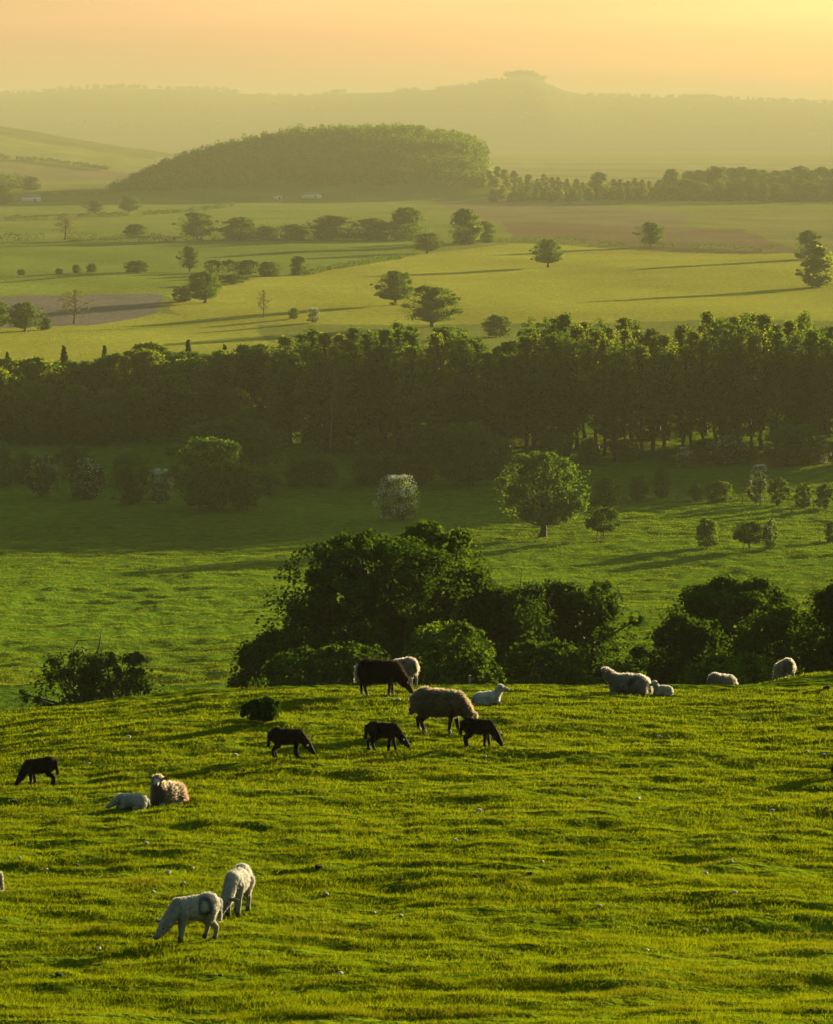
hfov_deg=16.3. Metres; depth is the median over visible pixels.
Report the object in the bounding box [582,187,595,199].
belt tree
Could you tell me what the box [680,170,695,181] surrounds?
belt tree
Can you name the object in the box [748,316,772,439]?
tall woodland tree
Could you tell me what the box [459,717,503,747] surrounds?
lamb
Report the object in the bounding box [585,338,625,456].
tall woodland tree
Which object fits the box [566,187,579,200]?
belt tree
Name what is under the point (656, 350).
tall woodland tree
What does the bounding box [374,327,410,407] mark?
tall woodland tree
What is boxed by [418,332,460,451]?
tall woodland tree
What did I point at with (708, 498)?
fence
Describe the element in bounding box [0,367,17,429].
woodland tree
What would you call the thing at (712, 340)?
tall woodland tree
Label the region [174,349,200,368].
woodland tree
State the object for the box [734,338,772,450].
tall woodland tree
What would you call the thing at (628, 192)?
belt tree
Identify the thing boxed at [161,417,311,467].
broad tree
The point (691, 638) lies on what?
bush
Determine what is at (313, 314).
hawthorn bush
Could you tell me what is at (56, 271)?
bush
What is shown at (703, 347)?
tall woodland tree
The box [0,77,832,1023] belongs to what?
ground
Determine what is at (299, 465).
bush
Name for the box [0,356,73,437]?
woodland tree
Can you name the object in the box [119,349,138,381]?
woodland tree
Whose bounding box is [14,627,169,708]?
hawthorn bush
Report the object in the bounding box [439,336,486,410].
tall woodland tree
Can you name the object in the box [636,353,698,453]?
tall woodland tree
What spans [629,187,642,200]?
belt tree
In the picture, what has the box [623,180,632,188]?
belt tree
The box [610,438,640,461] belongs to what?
understorey bush
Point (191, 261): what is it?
field tree
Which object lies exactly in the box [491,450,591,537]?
oak tree
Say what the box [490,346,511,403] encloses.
tall woodland tree
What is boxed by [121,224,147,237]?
field tree
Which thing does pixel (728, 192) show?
belt tree
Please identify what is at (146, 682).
bush
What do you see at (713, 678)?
sheep
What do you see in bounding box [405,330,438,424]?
tall woodland tree
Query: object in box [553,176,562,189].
belt tree
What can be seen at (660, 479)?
bush
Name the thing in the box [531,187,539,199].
belt tree
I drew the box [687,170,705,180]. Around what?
belt tree
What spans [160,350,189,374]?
woodland tree
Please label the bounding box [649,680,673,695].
lamb
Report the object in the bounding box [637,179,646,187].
belt tree
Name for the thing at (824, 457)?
hawthorn bush
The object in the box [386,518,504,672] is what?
tree
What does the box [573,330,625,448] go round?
tall woodland tree
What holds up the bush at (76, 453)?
on the ground at (662, 289)
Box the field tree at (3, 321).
[0,301,11,329]
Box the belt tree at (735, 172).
[723,167,743,185]
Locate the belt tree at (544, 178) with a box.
[540,174,548,183]
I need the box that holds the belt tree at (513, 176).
[508,170,518,182]
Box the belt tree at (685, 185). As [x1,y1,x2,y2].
[670,178,699,200]
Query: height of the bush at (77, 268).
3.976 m
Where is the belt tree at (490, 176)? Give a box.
[485,170,495,184]
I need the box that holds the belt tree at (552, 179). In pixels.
[546,176,555,184]
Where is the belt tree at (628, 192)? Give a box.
[622,187,631,199]
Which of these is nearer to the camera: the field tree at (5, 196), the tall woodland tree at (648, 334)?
the tall woodland tree at (648, 334)
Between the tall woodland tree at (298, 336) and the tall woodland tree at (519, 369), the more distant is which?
the tall woodland tree at (298, 336)
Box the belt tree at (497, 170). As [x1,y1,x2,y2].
[493,166,501,176]
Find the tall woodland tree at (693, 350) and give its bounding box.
[675,324,700,417]
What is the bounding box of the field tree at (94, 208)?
[82,200,103,213]
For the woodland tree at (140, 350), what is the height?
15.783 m
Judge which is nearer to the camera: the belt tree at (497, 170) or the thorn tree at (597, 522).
the thorn tree at (597, 522)
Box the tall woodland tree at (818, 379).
[805,336,832,437]
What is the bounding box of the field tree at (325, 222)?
[309,215,359,239]
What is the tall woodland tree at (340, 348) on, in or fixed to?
on the ground at (662, 289)
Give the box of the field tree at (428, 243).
[409,232,443,253]
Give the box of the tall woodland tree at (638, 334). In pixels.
[615,320,651,440]
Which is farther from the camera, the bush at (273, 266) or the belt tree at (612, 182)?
the belt tree at (612, 182)
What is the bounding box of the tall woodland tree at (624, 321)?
[612,317,639,431]
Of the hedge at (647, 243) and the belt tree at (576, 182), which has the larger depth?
the belt tree at (576, 182)
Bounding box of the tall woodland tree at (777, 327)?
[756,323,783,435]
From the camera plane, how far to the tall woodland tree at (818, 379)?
514.13 m
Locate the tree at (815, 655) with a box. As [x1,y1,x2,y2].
[780,581,832,676]
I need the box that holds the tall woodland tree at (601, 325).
[584,318,608,432]
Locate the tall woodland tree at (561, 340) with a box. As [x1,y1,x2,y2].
[544,331,583,435]
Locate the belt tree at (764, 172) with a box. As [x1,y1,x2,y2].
[759,169,768,176]
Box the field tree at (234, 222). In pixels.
[215,217,257,239]
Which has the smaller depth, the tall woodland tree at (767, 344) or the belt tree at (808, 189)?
the tall woodland tree at (767, 344)
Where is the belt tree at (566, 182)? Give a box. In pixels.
[563,178,571,190]
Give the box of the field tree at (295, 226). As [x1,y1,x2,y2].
[281,224,310,239]
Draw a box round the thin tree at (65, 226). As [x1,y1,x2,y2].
[51,215,78,239]
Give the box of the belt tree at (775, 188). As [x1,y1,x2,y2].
[764,183,788,200]
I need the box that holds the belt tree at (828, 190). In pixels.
[822,184,832,200]
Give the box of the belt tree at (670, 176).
[659,168,681,196]
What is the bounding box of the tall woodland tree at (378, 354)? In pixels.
[346,344,400,451]
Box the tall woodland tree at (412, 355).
[391,345,433,457]
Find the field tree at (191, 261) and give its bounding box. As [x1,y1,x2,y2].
[175,246,199,270]
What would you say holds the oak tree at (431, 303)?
on the ground at (662, 289)
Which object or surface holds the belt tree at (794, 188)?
on the ground at (662, 289)
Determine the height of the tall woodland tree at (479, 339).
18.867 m
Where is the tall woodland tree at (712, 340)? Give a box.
[695,317,743,444]
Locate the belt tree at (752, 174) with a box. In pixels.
[744,169,761,182]
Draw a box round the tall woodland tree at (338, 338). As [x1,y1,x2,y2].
[324,333,345,423]
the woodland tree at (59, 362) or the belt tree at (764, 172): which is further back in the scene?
the belt tree at (764, 172)
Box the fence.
[676,491,832,508]
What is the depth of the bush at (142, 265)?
1216.66 m
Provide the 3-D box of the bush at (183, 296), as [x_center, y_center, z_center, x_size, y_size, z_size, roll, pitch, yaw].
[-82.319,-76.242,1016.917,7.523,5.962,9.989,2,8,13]
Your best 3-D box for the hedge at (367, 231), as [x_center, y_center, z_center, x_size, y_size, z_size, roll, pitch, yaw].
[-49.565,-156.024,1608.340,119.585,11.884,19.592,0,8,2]
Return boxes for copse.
[0,171,36,188]
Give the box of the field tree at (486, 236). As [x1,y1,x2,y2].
[472,221,496,242]
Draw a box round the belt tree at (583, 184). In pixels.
[578,182,587,188]
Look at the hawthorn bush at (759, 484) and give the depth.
446.02 m
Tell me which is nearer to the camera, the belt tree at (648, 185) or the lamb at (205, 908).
the lamb at (205, 908)
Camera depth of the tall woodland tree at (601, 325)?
555.70 m
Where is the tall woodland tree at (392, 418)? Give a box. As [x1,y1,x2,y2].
[373,341,432,452]
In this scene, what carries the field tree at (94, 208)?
on the ground at (662, 289)
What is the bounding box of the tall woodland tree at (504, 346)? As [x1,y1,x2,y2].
[486,340,534,446]
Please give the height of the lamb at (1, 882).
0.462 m
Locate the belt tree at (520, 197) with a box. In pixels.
[513,188,526,200]
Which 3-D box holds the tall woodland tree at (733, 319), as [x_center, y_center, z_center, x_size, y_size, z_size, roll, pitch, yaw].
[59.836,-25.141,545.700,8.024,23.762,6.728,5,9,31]
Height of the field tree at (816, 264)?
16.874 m
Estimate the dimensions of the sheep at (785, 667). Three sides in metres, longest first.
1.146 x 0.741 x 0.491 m
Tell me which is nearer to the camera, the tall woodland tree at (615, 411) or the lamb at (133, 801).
the lamb at (133, 801)
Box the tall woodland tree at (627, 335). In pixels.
[607,329,643,438]
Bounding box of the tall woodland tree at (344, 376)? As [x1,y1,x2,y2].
[326,338,370,451]
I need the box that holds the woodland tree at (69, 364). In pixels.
[54,358,89,406]
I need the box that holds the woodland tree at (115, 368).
[94,356,128,394]
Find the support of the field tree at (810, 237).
on the ground at (662, 289)
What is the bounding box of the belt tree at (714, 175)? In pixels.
[701,165,730,196]
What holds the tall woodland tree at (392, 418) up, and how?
on the ground at (662, 289)
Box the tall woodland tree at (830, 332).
[820,326,832,427]
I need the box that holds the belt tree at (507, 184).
[502,179,511,191]
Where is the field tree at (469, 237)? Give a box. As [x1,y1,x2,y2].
[448,208,484,244]
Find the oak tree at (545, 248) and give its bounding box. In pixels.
[529,239,563,266]
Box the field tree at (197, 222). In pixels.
[172,211,219,239]
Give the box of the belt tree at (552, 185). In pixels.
[546,183,560,195]
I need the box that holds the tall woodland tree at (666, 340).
[643,333,687,441]
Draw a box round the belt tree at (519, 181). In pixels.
[516,177,524,184]
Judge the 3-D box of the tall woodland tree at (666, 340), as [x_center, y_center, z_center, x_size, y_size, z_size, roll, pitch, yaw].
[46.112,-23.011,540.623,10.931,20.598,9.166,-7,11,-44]
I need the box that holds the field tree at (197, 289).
[184,270,221,302]
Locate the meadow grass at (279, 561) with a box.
[0,433,832,710]
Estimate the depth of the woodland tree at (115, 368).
572.20 m
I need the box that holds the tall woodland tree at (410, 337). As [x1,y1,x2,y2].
[392,329,429,426]
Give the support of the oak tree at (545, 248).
on the ground at (662, 289)
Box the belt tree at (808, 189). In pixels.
[796,182,824,201]
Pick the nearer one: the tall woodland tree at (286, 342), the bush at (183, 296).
the tall woodland tree at (286, 342)
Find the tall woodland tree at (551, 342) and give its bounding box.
[524,333,584,452]
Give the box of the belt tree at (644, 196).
[641,186,647,199]
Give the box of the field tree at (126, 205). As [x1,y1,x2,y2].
[114,195,142,212]
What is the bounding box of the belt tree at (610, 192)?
[606,187,616,199]
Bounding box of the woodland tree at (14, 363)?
[1,359,27,389]
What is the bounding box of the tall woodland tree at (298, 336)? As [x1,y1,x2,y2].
[290,333,308,418]
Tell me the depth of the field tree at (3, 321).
882.52 m
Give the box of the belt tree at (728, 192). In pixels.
[721,186,740,200]
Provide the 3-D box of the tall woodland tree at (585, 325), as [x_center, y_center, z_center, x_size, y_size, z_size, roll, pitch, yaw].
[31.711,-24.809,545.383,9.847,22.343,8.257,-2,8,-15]
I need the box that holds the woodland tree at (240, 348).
[228,343,262,400]
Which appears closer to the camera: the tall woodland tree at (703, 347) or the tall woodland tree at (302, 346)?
the tall woodland tree at (703, 347)
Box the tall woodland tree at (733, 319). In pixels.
[728,315,745,386]
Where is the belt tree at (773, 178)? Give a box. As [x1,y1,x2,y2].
[762,175,778,195]
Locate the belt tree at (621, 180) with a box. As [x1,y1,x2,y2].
[618,178,624,188]
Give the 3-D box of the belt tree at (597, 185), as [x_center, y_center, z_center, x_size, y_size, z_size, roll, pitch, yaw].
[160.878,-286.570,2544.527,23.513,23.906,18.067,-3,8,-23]
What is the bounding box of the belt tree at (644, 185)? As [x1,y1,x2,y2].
[637,184,650,194]
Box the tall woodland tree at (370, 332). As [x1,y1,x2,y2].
[359,330,381,433]
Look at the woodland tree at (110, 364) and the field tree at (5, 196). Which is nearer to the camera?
the woodland tree at (110, 364)
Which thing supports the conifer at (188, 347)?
on the ground at (662, 289)
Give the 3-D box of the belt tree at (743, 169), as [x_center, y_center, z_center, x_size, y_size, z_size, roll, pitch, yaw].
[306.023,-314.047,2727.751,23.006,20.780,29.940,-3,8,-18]
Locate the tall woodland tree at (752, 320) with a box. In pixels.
[742,312,759,435]
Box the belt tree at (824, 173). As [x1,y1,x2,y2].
[809,166,832,179]
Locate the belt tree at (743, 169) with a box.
[737,167,748,177]
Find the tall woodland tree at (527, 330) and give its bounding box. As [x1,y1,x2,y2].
[512,316,540,438]
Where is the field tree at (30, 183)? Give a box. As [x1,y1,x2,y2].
[20,176,42,189]
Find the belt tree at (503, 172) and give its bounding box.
[501,169,509,178]
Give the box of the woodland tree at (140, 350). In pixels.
[122,348,171,399]
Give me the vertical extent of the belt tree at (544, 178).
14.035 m
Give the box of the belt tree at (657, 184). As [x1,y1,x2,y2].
[653,180,661,190]
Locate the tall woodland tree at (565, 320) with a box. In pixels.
[545,312,584,407]
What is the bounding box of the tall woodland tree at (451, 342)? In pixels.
[430,327,479,424]
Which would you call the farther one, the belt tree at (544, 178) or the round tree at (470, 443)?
the belt tree at (544, 178)
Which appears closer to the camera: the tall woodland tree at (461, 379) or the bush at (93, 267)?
the tall woodland tree at (461, 379)
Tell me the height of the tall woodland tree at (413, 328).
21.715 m
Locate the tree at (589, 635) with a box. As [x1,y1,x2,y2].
[509,569,649,682]
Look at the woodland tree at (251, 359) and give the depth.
556.26 m
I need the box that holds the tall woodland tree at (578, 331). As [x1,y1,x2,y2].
[554,324,595,448]
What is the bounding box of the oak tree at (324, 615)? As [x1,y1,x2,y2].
[226,527,490,687]
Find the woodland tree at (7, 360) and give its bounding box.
[0,357,14,368]
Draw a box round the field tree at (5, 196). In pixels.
[0,184,13,203]
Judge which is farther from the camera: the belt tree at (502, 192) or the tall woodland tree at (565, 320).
the belt tree at (502, 192)
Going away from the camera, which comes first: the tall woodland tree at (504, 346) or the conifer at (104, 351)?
the tall woodland tree at (504, 346)
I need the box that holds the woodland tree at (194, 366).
[155,357,216,418]
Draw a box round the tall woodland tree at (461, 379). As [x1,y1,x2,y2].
[428,334,485,425]
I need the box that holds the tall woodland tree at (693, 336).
[669,330,713,448]
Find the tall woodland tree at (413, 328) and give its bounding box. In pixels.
[403,324,423,353]
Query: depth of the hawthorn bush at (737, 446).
502.12 m
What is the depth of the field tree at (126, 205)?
2123.51 m
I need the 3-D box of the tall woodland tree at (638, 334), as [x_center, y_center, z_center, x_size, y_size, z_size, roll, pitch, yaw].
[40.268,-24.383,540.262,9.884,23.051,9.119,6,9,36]
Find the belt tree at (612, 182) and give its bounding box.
[609,178,619,187]
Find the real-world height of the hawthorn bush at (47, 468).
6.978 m
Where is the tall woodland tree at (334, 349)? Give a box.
[317,345,354,444]
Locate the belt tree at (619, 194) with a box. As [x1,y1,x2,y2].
[613,188,627,200]
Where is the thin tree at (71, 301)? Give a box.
[57,288,94,323]
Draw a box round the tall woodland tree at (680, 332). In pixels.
[669,324,696,434]
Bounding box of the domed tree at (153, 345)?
[127,340,170,373]
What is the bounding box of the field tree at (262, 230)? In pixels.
[255,226,277,239]
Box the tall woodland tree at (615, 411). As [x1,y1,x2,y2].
[595,340,639,461]
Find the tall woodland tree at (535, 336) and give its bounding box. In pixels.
[510,331,555,449]
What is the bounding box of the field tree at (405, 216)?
[386,207,426,239]
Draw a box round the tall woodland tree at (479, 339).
[468,336,491,352]
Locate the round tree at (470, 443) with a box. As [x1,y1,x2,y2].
[430,422,500,485]
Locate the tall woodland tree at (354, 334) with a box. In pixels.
[344,325,365,403]
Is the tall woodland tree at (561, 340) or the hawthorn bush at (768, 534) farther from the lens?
the tall woodland tree at (561, 340)
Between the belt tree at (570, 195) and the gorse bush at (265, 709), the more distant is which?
the belt tree at (570, 195)
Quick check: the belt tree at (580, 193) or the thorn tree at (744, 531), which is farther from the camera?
the belt tree at (580, 193)
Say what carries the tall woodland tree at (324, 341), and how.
on the ground at (662, 289)
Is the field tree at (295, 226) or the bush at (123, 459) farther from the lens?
the field tree at (295, 226)
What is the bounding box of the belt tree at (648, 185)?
[646,180,653,188]
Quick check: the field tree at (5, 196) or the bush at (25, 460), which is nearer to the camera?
the bush at (25, 460)
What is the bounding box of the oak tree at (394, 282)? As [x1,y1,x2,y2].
[370,270,416,303]
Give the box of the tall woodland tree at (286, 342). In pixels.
[255,335,304,435]
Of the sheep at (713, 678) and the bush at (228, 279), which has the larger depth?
the bush at (228, 279)
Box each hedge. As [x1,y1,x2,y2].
[0,153,109,169]
[0,230,438,241]
[2,201,233,220]
[207,263,283,275]
[222,220,431,239]
[300,251,417,275]
[481,236,776,251]
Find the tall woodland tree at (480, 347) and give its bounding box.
[469,340,487,412]
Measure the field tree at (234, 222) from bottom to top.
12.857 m
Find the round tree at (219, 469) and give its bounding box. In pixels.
[163,436,251,510]
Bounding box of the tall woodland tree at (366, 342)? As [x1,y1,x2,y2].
[348,332,380,442]
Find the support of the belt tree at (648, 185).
on the ground at (662, 289)
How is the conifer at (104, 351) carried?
on the ground at (662, 289)
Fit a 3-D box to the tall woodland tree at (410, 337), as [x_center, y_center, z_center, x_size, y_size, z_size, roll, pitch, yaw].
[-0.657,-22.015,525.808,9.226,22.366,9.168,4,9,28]
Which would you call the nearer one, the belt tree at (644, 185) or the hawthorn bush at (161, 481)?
the hawthorn bush at (161, 481)
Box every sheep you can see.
[146,774,188,806]
[354,657,413,696]
[393,656,419,685]
[407,685,478,733]
[594,666,652,694]
[706,672,738,684]
[771,657,796,680]
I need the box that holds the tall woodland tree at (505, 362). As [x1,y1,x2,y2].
[487,352,524,441]
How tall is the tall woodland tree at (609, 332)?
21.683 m
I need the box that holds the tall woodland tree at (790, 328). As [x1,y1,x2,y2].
[765,320,810,424]
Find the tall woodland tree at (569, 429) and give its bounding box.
[546,331,592,455]
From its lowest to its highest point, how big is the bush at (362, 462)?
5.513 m
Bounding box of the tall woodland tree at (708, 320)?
[696,310,718,432]
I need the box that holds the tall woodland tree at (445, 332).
[408,327,470,427]
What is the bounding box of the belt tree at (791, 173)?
[781,170,795,175]
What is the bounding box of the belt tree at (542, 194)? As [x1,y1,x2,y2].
[539,188,546,199]
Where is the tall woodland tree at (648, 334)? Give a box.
[633,328,666,440]
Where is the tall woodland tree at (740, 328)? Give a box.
[719,312,762,437]
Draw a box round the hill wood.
[106,122,492,191]
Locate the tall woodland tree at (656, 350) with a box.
[631,334,676,449]
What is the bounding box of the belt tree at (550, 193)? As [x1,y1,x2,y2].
[545,187,555,201]
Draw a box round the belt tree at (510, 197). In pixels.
[506,193,515,201]
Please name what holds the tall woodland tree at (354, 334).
on the ground at (662, 289)
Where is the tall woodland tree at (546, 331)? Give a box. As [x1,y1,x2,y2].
[529,316,557,440]
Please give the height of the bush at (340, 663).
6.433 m
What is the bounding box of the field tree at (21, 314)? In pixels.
[3,302,46,331]
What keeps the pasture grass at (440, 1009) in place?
on the ground at (662, 289)
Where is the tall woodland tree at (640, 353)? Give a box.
[619,344,670,459]
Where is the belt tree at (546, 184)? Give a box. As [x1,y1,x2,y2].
[543,181,550,190]
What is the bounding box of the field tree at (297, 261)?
[288,256,308,274]
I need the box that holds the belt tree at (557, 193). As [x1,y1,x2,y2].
[553,186,563,199]
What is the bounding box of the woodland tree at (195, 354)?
[189,351,214,371]
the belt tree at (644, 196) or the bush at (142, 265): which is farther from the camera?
the belt tree at (644, 196)
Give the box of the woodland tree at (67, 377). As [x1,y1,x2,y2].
[45,364,74,432]
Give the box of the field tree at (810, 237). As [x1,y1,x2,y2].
[793,230,823,258]
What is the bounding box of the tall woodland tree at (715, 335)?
[695,321,732,439]
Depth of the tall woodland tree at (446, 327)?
540.20 m
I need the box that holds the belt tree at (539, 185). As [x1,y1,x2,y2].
[535,181,544,192]
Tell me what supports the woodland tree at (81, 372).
on the ground at (662, 289)
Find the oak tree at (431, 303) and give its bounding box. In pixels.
[389,284,465,326]
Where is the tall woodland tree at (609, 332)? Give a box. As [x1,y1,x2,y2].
[596,326,620,439]
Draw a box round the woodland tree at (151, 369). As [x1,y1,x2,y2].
[119,349,181,425]
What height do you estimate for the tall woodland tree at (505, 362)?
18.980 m
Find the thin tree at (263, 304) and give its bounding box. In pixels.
[256,290,272,317]
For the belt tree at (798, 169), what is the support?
on the ground at (662, 289)
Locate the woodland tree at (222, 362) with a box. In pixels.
[185,349,258,417]
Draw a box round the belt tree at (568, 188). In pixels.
[562,185,573,194]
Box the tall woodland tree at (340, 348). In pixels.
[332,341,362,427]
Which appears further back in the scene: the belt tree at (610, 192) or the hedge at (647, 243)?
the belt tree at (610, 192)
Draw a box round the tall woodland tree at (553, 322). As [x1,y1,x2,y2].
[543,316,558,428]
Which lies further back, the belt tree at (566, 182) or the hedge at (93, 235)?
the belt tree at (566, 182)
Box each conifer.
[60,345,67,363]
[102,345,106,357]
[185,340,190,353]
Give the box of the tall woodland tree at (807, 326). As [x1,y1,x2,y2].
[791,313,822,353]
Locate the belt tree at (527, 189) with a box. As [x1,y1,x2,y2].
[518,185,533,199]
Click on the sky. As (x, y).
(775, 49)
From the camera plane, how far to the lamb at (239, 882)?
33.89 m
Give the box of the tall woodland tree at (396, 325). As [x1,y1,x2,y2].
[390,320,404,345]
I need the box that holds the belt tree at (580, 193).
[577,190,582,199]
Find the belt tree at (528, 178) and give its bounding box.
[524,174,532,184]
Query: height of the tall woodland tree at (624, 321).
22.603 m
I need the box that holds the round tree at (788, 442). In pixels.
[759,423,830,465]
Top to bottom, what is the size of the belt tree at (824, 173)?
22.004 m
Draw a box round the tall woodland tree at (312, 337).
[298,328,332,419]
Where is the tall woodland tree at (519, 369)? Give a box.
[502,334,552,447]
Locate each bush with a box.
[0,441,13,486]
[10,451,37,483]
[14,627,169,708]
[17,269,25,274]
[25,454,63,496]
[36,317,53,329]
[53,444,94,473]
[54,268,63,273]
[68,457,108,498]
[72,264,81,272]
[86,263,96,271]
[100,672,158,699]
[107,462,149,503]
[111,452,149,481]
[123,260,148,271]
[146,468,173,503]
[171,286,191,301]
[203,259,220,271]
[218,274,249,283]
[221,259,237,271]
[223,468,264,509]
[226,629,297,688]
[234,259,259,273]
[240,695,281,721]
[247,641,391,687]
[257,261,279,276]
[257,407,305,444]
[283,456,310,486]
[288,308,298,318]
[306,452,338,485]
[307,308,318,322]
[348,453,383,486]
[371,452,407,480]
[373,474,421,519]
[393,618,513,685]
[400,451,436,483]
[480,314,512,336]
[494,637,603,685]
[517,447,532,464]
[533,432,569,460]
[577,438,600,463]
[587,663,638,685]
[589,476,621,509]
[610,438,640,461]
[627,475,650,500]
[642,610,734,684]
[653,467,671,498]
[658,448,672,459]
[675,651,775,684]
[676,446,691,466]
[688,438,721,462]
[688,483,703,501]
[694,517,720,547]
[703,435,748,465]
[704,480,735,501]
[716,602,828,682]
[746,471,767,503]
[750,464,769,479]
[762,519,778,548]
[766,477,791,505]
[794,483,812,507]
[814,436,831,463]
[814,483,832,508]
[822,441,832,458]
[823,521,832,542]
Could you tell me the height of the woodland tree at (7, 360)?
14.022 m
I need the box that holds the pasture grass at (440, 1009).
[0,665,832,1023]
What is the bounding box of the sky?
[0,0,832,102]
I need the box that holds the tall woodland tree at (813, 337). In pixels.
[778,330,829,449]
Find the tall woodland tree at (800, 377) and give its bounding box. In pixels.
[775,333,820,435]
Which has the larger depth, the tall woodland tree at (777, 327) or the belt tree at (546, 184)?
the belt tree at (546, 184)
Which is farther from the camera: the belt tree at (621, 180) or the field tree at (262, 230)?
the belt tree at (621, 180)
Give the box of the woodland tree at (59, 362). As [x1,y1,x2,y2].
[51,360,64,366]
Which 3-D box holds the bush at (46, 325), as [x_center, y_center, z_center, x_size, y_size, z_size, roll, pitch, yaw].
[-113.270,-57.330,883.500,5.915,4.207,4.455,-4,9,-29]
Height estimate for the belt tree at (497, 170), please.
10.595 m
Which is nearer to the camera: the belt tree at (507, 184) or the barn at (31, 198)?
the barn at (31, 198)
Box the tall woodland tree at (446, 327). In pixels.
[428,324,473,420]
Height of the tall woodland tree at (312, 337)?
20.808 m
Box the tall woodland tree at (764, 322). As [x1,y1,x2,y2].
[741,313,781,449]
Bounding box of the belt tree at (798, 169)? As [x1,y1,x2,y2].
[787,165,812,175]
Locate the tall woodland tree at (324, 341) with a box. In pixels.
[307,332,338,424]
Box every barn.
[21,195,40,201]
[301,193,321,198]
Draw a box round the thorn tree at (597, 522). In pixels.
[584,506,620,539]
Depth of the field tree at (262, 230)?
1607.42 m
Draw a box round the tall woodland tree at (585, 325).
[578,321,597,437]
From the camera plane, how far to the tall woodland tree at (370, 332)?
546.78 m
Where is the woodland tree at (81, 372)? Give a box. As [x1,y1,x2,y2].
[65,360,118,404]
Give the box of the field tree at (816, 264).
[795,245,832,286]
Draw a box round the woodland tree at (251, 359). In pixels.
[227,345,270,419]
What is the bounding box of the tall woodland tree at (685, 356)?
[668,347,704,451]
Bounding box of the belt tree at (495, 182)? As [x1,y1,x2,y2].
[491,177,499,187]
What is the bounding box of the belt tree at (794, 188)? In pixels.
[783,179,812,201]
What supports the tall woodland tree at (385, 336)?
on the ground at (662, 289)
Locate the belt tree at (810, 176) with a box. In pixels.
[802,172,821,181]
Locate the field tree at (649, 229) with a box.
[632,222,665,244]
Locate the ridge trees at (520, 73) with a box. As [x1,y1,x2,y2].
[0,69,832,102]
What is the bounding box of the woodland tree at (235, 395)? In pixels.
[217,386,255,417]
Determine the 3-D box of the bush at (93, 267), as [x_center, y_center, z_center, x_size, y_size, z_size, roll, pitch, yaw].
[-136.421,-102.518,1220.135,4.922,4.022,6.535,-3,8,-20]
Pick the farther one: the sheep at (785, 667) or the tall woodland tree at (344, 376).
the tall woodland tree at (344, 376)
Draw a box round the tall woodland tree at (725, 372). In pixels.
[707,322,755,456]
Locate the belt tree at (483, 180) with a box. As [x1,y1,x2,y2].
[479,174,488,187]
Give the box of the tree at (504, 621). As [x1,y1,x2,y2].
[446,571,573,681]
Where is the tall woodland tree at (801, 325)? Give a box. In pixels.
[792,310,820,412]
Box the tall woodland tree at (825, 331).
[806,326,832,438]
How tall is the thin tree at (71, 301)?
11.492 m
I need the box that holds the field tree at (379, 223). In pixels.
[352,218,389,239]
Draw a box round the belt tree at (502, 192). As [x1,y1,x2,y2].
[497,185,508,198]
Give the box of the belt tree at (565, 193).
[562,190,568,200]
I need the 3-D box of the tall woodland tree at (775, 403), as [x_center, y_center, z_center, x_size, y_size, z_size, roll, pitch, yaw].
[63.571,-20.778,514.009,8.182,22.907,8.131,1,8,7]
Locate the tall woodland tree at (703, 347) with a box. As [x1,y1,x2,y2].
[685,339,717,449]
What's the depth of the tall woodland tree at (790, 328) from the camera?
523.50 m
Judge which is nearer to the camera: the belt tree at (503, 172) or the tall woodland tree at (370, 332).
the tall woodland tree at (370, 332)
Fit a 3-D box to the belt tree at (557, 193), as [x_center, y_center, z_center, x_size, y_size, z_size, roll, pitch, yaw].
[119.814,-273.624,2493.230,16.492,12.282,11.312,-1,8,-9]
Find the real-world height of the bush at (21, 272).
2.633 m
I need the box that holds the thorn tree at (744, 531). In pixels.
[731,520,763,550]
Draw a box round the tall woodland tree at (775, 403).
[752,330,798,455]
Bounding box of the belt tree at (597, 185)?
[587,171,609,197]
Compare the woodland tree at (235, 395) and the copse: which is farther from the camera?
the copse
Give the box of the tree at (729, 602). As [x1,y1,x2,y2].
[628,573,819,680]
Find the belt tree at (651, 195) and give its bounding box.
[647,191,655,200]
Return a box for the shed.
[273,195,281,199]
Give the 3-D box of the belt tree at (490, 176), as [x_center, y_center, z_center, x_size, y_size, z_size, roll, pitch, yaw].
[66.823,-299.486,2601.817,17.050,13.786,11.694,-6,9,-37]
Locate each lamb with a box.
[0,872,3,890]
[15,756,58,785]
[106,793,150,809]
[154,891,223,942]
[218,863,254,916]
[267,726,315,758]
[364,721,409,750]
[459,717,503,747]
[471,684,509,705]
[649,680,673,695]
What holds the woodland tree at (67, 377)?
on the ground at (662, 289)
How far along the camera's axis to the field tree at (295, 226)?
1607.92 m
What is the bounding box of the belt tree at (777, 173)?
[766,170,784,185]
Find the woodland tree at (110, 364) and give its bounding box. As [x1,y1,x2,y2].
[78,351,147,407]
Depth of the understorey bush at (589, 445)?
505.57 m
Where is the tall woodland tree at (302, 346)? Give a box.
[295,326,321,424]
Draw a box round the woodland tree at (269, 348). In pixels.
[233,343,277,389]
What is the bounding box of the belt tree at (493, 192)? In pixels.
[487,189,498,201]
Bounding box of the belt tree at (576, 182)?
[572,178,579,187]
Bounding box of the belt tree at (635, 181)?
[630,177,639,187]
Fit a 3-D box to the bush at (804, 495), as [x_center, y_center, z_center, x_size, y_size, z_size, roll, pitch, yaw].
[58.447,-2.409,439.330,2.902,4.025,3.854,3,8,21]
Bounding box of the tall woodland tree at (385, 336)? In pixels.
[358,327,409,445]
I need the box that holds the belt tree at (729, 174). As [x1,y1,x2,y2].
[721,167,730,181]
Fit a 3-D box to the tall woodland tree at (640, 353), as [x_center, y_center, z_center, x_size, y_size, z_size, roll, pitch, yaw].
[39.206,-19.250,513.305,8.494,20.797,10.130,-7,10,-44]
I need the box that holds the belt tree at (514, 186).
[510,182,520,194]

